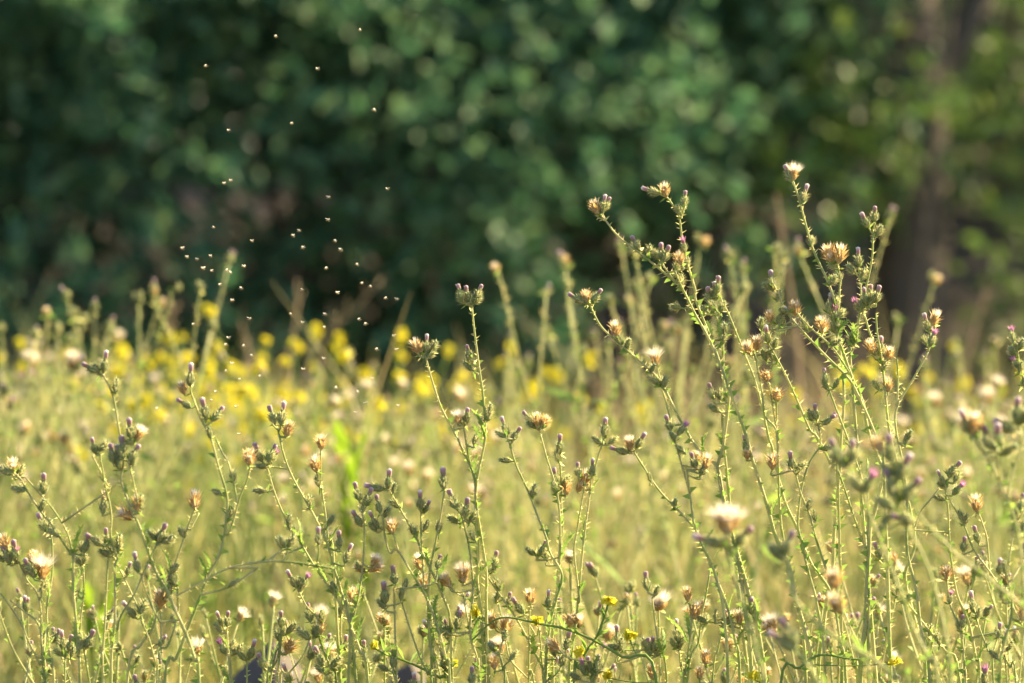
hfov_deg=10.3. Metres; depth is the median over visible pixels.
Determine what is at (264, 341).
mustard plant
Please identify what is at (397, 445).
thistle plant
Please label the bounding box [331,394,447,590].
mustard plant
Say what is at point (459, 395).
thistle plant
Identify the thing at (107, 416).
thistle plant
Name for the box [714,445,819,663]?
mustard plant
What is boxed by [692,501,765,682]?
thistle plant
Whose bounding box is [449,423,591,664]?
mustard plant
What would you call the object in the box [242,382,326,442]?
thistle plant
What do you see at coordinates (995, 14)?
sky
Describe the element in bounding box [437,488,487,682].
thistle plant
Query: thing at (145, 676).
thistle plant
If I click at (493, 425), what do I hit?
mustard plant
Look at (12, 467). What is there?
thistle plant
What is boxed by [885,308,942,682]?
thistle plant
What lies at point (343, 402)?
mustard plant
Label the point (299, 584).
thistle plant
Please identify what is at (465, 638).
thistle plant
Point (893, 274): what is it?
broadleaf tree
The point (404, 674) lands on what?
stone
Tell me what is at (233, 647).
thistle plant
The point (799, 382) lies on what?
dry stalk
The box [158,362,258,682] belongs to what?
thistle plant
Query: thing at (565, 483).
thistle plant
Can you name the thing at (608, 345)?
thistle plant
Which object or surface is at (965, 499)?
thistle plant
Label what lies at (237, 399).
mustard plant
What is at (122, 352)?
mustard plant
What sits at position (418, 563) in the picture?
thistle plant
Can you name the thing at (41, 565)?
thistle plant
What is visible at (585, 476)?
thistle plant
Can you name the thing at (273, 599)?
thistle plant
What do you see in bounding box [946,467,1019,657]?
thistle plant
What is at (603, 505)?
thistle plant
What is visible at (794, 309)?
thistle plant
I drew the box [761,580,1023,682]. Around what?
thistle plant
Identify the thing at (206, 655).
meadow herbs
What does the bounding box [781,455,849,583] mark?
thistle plant
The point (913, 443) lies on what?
thistle plant
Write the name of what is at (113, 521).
thistle plant
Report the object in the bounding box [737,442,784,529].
thistle plant
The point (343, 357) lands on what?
mustard plant
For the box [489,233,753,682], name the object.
thistle plant
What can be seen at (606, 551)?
thistle plant
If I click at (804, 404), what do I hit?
thistle plant
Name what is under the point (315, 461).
thistle plant
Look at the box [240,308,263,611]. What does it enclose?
dry stalk
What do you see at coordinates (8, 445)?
thistle plant
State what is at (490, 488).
thistle plant
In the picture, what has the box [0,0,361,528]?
leafy shrub
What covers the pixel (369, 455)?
thistle plant
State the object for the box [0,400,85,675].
thistle plant
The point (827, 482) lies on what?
thistle plant
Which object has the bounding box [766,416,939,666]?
thistle plant
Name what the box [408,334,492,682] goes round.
thistle plant
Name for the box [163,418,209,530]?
thistle plant
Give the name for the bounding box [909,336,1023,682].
thistle plant
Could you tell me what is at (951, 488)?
mustard plant
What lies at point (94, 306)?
thistle plant
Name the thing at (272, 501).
thistle plant
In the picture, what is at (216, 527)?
thistle plant
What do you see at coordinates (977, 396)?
thistle plant
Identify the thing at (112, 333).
thistle plant
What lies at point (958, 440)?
mustard plant
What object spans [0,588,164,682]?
thistle plant
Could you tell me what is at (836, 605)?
thistle plant
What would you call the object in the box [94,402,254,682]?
thistle plant
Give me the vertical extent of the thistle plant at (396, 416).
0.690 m
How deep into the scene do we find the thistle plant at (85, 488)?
9.10 m
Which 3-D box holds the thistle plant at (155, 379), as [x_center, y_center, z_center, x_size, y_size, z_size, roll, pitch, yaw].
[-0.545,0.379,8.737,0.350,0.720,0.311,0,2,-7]
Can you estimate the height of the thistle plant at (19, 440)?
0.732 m
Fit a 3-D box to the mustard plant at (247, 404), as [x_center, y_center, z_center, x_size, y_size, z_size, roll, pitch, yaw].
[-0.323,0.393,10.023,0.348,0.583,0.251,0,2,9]
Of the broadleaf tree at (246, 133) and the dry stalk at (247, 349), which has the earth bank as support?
the broadleaf tree at (246, 133)
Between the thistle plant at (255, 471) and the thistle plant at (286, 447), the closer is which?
the thistle plant at (255, 471)
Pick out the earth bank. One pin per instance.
(968, 258)
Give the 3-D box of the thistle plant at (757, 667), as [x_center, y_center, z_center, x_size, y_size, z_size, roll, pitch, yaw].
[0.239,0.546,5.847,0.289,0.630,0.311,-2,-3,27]
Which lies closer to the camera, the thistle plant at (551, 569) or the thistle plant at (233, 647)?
the thistle plant at (233, 647)
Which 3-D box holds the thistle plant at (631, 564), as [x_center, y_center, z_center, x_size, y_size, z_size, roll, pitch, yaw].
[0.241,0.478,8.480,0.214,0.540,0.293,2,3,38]
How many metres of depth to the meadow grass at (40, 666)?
11.34 m
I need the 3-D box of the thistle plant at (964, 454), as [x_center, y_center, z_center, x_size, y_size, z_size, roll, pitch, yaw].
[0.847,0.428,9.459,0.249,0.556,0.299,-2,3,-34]
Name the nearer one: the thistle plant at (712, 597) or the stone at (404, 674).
the stone at (404, 674)
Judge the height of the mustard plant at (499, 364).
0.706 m
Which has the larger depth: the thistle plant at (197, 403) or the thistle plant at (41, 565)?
the thistle plant at (197, 403)
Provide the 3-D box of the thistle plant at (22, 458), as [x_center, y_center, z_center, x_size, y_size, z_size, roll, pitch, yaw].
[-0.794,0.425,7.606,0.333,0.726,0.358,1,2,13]
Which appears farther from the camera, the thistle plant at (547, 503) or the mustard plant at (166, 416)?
the mustard plant at (166, 416)
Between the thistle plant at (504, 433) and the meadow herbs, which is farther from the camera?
the meadow herbs
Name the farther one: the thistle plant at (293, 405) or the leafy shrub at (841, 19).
the leafy shrub at (841, 19)
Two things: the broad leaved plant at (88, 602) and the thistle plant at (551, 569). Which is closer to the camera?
the broad leaved plant at (88, 602)
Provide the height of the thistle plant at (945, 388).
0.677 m
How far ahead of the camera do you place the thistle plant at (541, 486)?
9.00 m
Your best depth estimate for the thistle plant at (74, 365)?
7.46 m
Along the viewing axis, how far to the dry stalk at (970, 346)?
10.51 m
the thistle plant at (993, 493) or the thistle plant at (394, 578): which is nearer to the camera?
the thistle plant at (394, 578)
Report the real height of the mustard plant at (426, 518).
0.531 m
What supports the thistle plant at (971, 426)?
on the ground at (921, 660)
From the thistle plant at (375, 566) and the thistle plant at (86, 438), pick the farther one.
the thistle plant at (86, 438)
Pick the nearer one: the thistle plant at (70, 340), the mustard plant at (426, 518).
the thistle plant at (70, 340)
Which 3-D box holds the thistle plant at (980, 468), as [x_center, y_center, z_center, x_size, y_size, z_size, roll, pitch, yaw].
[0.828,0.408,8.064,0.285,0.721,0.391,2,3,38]
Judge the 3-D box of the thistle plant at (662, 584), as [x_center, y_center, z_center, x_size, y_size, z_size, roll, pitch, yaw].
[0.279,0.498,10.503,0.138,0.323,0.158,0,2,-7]
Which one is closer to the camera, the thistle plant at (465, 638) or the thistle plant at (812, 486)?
the thistle plant at (465, 638)
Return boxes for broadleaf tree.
[0,0,978,168]
[700,0,1023,166]
[872,0,993,520]
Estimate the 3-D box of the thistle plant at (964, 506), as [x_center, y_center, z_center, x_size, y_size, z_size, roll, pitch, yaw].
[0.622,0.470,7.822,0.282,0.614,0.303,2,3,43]
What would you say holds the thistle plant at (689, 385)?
on the ground at (921, 660)
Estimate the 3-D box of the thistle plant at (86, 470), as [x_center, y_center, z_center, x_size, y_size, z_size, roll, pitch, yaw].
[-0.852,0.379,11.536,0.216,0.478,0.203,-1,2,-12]
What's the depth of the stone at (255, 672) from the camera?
6.90 m
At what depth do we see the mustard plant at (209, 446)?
8.23 m
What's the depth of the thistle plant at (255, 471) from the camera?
8.09 m
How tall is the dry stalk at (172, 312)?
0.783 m
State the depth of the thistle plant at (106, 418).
9.85 m
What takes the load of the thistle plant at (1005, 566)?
on the ground at (921, 660)
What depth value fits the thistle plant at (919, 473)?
8.22 m
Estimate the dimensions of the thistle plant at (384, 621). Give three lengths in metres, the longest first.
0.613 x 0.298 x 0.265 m
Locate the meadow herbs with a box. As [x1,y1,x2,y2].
[0,411,1019,682]
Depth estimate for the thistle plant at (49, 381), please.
8.29 m
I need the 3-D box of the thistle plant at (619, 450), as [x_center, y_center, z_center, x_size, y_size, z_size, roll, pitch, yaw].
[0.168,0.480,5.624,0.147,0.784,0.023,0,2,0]
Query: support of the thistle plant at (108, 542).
on the ground at (921, 660)
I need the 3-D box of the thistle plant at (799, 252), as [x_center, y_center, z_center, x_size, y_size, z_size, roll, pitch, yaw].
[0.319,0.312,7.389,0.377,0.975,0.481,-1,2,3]
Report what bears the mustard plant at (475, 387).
on the ground at (921, 660)
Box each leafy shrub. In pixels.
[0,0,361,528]
[0,0,796,512]
[357,0,965,515]
[627,0,978,520]
[863,0,1023,238]
[945,0,1023,408]
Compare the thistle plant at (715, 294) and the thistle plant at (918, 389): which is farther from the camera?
the thistle plant at (918, 389)
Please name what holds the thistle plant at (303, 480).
on the ground at (921, 660)
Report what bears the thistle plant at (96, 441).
on the ground at (921, 660)
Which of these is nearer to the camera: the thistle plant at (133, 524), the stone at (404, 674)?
the stone at (404, 674)
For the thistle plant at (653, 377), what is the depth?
5.61 m
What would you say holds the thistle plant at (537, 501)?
on the ground at (921, 660)
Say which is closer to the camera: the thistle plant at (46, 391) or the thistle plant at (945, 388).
the thistle plant at (945, 388)
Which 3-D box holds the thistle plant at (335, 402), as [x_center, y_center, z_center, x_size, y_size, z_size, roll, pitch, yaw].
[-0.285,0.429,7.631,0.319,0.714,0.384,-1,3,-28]
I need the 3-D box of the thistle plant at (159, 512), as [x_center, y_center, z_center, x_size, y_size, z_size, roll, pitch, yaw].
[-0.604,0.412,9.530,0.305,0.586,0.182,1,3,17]
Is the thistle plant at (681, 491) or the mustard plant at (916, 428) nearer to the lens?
the thistle plant at (681, 491)
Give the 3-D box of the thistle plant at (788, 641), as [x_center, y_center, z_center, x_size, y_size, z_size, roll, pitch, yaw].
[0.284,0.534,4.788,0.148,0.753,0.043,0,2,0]
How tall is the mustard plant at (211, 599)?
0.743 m
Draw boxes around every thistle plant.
[0,250,234,682]
[0,297,184,682]
[0,307,182,682]
[0,328,214,682]
[0,349,57,590]
[0,349,86,682]
[0,352,225,681]
[0,368,94,636]
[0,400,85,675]
[0,413,203,682]
[0,429,130,682]
[0,437,87,628]
[0,454,26,533]
[0,454,110,682]
[0,531,58,682]
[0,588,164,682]
[1,353,166,656]
[1,377,46,503]
[1,425,95,682]
[5,359,62,504]
[7,373,37,479]
[7,385,168,625]
[9,338,139,677]
[9,358,83,480]
[9,421,97,616]
[17,351,195,682]
[17,422,158,677]
[22,604,251,682]
[26,345,190,650]
[36,513,90,682]
[42,353,265,682]
[53,461,187,668]
[54,416,114,567]
[58,430,220,682]
[63,424,187,660]
[78,403,236,670]
[80,374,154,496]
[81,350,334,682]
[84,437,161,682]
[88,416,218,682]
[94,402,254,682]
[115,626,320,682]
[121,489,203,682]
[122,353,274,652]
[130,414,275,682]
[144,564,382,682]
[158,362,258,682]
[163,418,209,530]
[163,461,243,678]
[172,440,321,665]
[175,468,315,674]
[177,361,371,643]
[198,399,248,607]
[204,372,412,649]
[211,395,412,682]
[213,610,257,682]
[214,360,422,682]
[214,387,358,619]
[234,448,420,682]
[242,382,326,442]
[242,427,451,682]
[246,443,489,682]
[251,442,361,682]
[252,439,423,680]
[253,401,371,682]
[257,369,530,682]
[263,395,427,614]
[263,610,300,682]
[270,472,481,672]
[274,372,419,663]
[277,569,343,682]
[285,395,519,682]
[285,479,437,672]
[290,378,478,682]
[305,432,346,682]
[305,464,494,682]
[310,592,490,682]
[325,480,462,657]
[329,477,547,682]
[338,584,373,682]
[343,388,512,666]
[344,482,384,682]
[346,331,574,676]
[357,549,646,682]
[364,469,456,681]
[366,494,453,682]
[373,554,441,682]
[374,412,515,682]
[376,448,538,682]
[380,451,470,665]
[390,391,575,682]
[401,477,559,665]
[402,397,543,682]
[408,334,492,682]
[411,552,449,682]
[414,467,449,678]
[416,475,620,682]
[421,455,592,680]
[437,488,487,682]
[443,452,543,635]
[443,510,503,665]
[454,284,496,682]
[467,628,521,682]
[470,416,698,682]
[471,474,536,668]
[481,550,554,682]
[483,319,747,682]
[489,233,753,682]
[489,634,771,682]
[494,416,573,682]
[509,321,750,682]
[514,454,669,674]
[515,512,648,682]
[515,513,609,611]
[517,524,579,618]
[521,523,612,669]
[522,410,574,682]
[541,420,741,682]
[541,452,586,585]
[543,634,603,682]
[545,562,754,682]
[548,433,573,682]
[559,417,619,682]
[562,467,634,564]
[562,488,649,651]
[567,288,753,682]
[574,490,661,630]
[578,497,682,677]
[587,194,820,682]
[600,571,671,682]
[601,435,776,682]
[609,429,741,676]
[609,432,743,682]
[613,484,776,682]
[615,205,896,682]
[620,489,758,674]
[623,270,941,682]
[625,432,793,682]
[630,525,688,672]
[632,574,893,682]
[635,381,766,671]
[637,390,835,682]
[641,180,770,682]
[655,447,835,682]
[663,414,732,682]
[665,571,755,682]
[667,618,688,682]
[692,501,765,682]
[700,275,857,682]
[706,482,792,672]
[709,431,920,682]
[719,574,902,682]
[721,375,949,681]
[730,477,814,594]
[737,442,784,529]
[740,316,847,682]
[740,494,890,681]
[750,399,847,607]
[751,439,949,682]
[760,419,815,555]
[761,270,896,682]
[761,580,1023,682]
[763,450,852,682]
[765,530,911,682]
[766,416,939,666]
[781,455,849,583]
[782,162,882,682]
[783,514,856,653]
[784,444,929,682]
[790,395,1006,682]
[794,368,875,682]
[807,431,949,672]
[809,513,959,682]
[814,241,849,682]
[821,486,1016,682]
[821,565,872,682]
[824,538,1017,682]
[827,438,941,682]
[838,470,963,682]
[842,514,930,673]
[844,206,931,682]
[858,429,963,641]
[867,433,1023,682]
[870,379,1023,681]
[870,551,1023,682]
[873,415,1023,682]
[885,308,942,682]
[893,409,1023,682]
[900,459,1023,682]
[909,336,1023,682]
[913,443,1022,682]
[913,461,1022,682]
[914,384,1023,579]
[919,355,1021,681]
[926,391,1023,681]
[935,404,1023,674]
[938,564,996,682]
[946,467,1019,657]
[951,401,1023,588]
[952,425,1023,658]
[955,403,1023,631]
[955,457,1018,671]
[957,396,1023,682]
[962,450,1023,624]
[963,387,1019,599]
[977,622,1018,682]
[983,476,1022,631]
[990,411,1023,537]
[994,390,1023,460]
[994,493,1023,682]
[1006,326,1023,407]
[1008,491,1023,548]
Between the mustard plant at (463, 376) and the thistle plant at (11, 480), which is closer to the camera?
the thistle plant at (11, 480)
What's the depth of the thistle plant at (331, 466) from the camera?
7.69 m
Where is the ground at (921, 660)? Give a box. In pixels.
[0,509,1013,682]
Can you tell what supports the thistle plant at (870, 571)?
on the ground at (921, 660)
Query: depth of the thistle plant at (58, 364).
9.68 m
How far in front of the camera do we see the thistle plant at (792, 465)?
5.57 m
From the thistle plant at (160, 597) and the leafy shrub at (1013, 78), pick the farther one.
the leafy shrub at (1013, 78)
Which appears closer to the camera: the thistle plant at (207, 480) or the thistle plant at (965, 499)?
the thistle plant at (965, 499)
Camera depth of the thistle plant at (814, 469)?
8.40 m
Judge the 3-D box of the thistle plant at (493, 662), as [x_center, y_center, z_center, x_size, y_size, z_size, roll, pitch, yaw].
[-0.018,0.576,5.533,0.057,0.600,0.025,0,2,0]
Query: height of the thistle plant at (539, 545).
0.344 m
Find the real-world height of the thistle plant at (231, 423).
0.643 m
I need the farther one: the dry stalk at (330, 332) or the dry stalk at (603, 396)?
the dry stalk at (603, 396)
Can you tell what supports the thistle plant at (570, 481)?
on the ground at (921, 660)
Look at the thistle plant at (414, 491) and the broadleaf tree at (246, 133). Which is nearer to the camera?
the thistle plant at (414, 491)
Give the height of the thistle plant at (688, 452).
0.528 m
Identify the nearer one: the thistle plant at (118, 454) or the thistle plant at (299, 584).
the thistle plant at (118, 454)
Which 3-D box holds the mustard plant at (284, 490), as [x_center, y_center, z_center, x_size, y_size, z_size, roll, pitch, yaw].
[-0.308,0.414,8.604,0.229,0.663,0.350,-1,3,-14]
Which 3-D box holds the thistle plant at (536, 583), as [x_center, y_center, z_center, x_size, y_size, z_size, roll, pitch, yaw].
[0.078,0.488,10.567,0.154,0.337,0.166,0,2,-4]
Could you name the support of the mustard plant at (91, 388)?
on the ground at (921, 660)
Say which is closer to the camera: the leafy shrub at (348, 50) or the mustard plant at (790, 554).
the mustard plant at (790, 554)
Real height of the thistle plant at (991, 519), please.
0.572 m
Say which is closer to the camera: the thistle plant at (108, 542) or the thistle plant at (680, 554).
the thistle plant at (108, 542)
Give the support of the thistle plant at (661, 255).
on the ground at (921, 660)
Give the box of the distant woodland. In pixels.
[5,0,1009,159]
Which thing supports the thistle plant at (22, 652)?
on the ground at (921, 660)
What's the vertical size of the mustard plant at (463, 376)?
0.736 m
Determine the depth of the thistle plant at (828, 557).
10.39 m
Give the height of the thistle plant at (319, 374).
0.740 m
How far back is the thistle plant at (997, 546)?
9.20 m
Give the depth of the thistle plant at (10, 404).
7.49 m
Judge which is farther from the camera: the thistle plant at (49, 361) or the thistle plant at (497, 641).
the thistle plant at (49, 361)
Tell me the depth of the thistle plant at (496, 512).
10.18 m
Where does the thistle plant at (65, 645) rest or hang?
on the ground at (921, 660)
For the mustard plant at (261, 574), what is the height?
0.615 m
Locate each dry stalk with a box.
[157,294,179,678]
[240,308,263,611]
[272,280,303,591]
[297,279,382,570]
[520,308,627,675]
[667,324,687,667]
[774,192,802,682]
[957,275,989,606]
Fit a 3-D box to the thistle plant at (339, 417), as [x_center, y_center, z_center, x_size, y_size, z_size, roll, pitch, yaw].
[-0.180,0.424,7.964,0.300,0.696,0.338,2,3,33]
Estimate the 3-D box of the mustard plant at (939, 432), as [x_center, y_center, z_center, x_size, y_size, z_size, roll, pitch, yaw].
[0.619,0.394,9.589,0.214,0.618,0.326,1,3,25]
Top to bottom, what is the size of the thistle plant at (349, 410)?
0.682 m
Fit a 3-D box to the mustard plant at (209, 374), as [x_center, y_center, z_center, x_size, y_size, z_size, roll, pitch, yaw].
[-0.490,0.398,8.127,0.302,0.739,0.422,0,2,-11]
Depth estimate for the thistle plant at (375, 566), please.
5.57 m
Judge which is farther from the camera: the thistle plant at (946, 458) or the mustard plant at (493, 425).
the thistle plant at (946, 458)
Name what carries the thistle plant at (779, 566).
on the ground at (921, 660)
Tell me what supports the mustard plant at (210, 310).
on the ground at (921, 660)
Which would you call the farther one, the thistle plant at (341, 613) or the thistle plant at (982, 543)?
the thistle plant at (982, 543)
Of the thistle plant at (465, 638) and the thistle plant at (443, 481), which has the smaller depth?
the thistle plant at (443, 481)
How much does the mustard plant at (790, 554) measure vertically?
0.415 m
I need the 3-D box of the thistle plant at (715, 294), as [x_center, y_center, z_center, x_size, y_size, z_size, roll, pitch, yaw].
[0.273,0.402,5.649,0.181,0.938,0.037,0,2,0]
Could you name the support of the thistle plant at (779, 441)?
on the ground at (921, 660)
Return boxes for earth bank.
[0,146,1023,509]
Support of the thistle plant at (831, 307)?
on the ground at (921, 660)
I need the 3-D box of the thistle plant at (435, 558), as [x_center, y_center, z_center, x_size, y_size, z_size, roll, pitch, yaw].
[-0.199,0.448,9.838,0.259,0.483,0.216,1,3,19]
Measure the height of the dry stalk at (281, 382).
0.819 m
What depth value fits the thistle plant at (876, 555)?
5.61 m
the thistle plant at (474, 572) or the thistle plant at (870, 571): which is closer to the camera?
the thistle plant at (870, 571)
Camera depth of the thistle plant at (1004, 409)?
8.44 m
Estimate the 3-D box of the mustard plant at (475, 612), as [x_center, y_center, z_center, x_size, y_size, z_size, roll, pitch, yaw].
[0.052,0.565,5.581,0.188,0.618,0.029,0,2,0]
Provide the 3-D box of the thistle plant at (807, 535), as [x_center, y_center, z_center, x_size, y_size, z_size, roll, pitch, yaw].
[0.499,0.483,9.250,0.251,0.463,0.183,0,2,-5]
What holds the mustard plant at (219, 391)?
on the ground at (921, 660)
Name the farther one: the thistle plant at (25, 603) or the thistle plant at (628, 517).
the thistle plant at (628, 517)
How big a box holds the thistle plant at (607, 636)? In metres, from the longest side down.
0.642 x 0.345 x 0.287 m
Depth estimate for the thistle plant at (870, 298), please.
5.61 m
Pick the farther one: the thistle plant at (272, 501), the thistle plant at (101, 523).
the thistle plant at (272, 501)
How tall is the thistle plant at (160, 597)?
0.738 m
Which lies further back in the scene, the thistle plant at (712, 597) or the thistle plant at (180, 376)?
the thistle plant at (180, 376)
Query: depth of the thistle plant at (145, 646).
9.24 m
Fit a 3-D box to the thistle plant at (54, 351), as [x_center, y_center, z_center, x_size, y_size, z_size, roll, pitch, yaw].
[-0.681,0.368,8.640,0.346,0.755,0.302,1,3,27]
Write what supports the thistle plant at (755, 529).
on the ground at (921, 660)
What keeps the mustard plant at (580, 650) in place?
on the ground at (921, 660)
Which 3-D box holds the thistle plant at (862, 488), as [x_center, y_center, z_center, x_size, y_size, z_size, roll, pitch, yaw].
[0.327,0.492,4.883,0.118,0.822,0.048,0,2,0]
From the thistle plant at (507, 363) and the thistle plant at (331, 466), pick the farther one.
the thistle plant at (507, 363)
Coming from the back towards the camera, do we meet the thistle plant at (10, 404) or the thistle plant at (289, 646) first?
the thistle plant at (10, 404)
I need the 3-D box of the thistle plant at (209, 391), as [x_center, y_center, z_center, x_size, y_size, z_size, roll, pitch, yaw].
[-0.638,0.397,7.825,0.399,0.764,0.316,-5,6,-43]
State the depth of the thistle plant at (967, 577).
5.91 m
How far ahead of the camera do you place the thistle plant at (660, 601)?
5.95 m
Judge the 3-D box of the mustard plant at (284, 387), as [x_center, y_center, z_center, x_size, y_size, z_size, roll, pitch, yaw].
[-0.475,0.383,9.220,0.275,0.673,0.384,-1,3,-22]
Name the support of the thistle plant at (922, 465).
on the ground at (921, 660)
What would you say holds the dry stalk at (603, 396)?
on the ground at (921, 660)
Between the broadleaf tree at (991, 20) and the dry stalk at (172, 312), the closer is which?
the dry stalk at (172, 312)
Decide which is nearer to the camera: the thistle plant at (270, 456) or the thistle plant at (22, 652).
the thistle plant at (270, 456)
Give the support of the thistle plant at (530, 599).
on the ground at (921, 660)
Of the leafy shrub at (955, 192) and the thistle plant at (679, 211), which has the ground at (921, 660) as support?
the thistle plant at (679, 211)
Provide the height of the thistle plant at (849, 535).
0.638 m
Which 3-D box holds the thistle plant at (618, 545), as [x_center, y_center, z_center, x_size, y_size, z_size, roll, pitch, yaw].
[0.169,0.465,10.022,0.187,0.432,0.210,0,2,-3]
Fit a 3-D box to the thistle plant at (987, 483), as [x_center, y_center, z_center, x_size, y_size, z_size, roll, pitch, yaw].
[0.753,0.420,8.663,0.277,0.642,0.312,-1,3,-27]
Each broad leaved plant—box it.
[66,545,129,682]
[328,410,375,682]
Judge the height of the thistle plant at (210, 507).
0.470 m
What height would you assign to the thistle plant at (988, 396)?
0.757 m
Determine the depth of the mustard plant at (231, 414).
9.61 m
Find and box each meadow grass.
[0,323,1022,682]
[11,478,993,682]
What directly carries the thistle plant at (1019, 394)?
on the ground at (921, 660)
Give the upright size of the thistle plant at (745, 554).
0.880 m
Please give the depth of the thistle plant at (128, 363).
9.54 m
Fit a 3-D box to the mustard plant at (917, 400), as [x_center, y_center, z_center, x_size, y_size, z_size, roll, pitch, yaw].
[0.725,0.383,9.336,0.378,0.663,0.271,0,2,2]
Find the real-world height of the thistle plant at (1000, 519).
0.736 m
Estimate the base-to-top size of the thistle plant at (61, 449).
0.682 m
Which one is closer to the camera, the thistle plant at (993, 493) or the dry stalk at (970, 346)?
the thistle plant at (993, 493)
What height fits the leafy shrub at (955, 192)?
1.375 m
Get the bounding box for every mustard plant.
[0,332,215,667]
[2,372,167,667]
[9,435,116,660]
[15,331,223,670]
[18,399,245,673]
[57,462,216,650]
[68,366,269,675]
[75,390,387,682]
[97,392,375,666]
[102,356,306,682]
[105,356,365,667]
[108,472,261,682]
[114,348,427,664]
[118,387,294,657]
[132,376,378,650]
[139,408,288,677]
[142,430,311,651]
[144,367,288,677]
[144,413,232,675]
[177,304,453,654]
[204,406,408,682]
[236,335,406,669]
[239,386,345,566]
[242,399,426,610]
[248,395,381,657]
[252,403,443,665]
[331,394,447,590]
[338,349,557,682]
[361,455,460,651]
[369,636,457,682]
[389,434,514,596]
[402,382,570,663]
[439,392,649,669]
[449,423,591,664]
[455,342,652,679]
[470,603,658,682]
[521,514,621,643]
[539,470,648,605]
[573,595,616,682]
[601,446,712,568]
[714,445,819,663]
[741,511,861,617]
[747,639,902,682]
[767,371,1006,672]
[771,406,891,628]
[789,343,1023,680]
[804,388,944,644]
[839,387,1023,646]
[884,403,983,623]
[917,428,1010,621]
[918,435,994,656]
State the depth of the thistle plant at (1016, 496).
7.63 m
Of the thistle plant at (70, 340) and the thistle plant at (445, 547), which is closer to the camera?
the thistle plant at (70, 340)
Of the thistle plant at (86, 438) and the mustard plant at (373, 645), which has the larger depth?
the thistle plant at (86, 438)
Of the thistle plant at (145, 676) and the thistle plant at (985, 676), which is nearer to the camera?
the thistle plant at (985, 676)
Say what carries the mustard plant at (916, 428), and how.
on the ground at (921, 660)
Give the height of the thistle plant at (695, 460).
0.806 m
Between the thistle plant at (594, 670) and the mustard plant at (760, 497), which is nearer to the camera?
the thistle plant at (594, 670)
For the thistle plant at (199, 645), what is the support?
on the ground at (921, 660)
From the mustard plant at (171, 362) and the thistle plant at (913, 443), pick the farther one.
the mustard plant at (171, 362)
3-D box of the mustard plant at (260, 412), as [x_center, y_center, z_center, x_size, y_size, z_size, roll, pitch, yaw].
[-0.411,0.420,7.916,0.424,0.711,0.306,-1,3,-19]
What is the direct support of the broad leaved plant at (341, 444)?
on the ground at (921, 660)
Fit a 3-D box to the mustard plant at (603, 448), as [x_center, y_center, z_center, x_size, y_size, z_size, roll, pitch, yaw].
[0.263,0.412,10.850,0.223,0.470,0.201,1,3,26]
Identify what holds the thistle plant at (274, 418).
on the ground at (921, 660)
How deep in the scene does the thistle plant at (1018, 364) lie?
5.50 m
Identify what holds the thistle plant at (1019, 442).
on the ground at (921, 660)
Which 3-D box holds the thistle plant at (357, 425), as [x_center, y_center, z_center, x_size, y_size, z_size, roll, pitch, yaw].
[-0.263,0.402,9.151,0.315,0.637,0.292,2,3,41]
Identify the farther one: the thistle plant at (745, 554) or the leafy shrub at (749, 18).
the leafy shrub at (749, 18)
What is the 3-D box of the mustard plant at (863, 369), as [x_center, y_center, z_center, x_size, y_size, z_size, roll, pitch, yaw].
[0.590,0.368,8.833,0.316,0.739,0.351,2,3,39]
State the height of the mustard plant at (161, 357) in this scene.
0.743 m
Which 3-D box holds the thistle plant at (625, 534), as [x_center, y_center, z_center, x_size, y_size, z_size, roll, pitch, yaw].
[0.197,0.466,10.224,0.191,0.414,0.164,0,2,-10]
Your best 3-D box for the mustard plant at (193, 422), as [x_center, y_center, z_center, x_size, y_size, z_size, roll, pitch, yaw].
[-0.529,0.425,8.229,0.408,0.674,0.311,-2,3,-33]
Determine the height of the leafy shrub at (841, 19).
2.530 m
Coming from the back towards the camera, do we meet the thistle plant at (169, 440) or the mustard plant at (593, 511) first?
the thistle plant at (169, 440)
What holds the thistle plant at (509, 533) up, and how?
on the ground at (921, 660)
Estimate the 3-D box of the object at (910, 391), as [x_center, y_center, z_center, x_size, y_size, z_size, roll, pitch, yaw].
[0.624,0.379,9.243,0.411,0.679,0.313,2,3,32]
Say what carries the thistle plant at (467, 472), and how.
on the ground at (921, 660)
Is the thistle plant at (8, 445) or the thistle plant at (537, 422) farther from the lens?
the thistle plant at (8, 445)
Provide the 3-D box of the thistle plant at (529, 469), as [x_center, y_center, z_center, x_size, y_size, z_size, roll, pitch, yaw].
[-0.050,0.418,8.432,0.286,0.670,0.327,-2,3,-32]
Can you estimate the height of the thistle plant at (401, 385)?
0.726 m
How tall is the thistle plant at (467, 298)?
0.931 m
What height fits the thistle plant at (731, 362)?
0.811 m
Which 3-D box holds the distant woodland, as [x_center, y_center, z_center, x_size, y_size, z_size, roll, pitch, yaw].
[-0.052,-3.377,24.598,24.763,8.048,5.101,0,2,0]
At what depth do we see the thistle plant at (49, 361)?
8.56 m
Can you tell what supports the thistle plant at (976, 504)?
on the ground at (921, 660)
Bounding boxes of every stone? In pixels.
[232,641,309,682]
[390,664,425,682]
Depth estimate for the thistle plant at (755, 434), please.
8.08 m

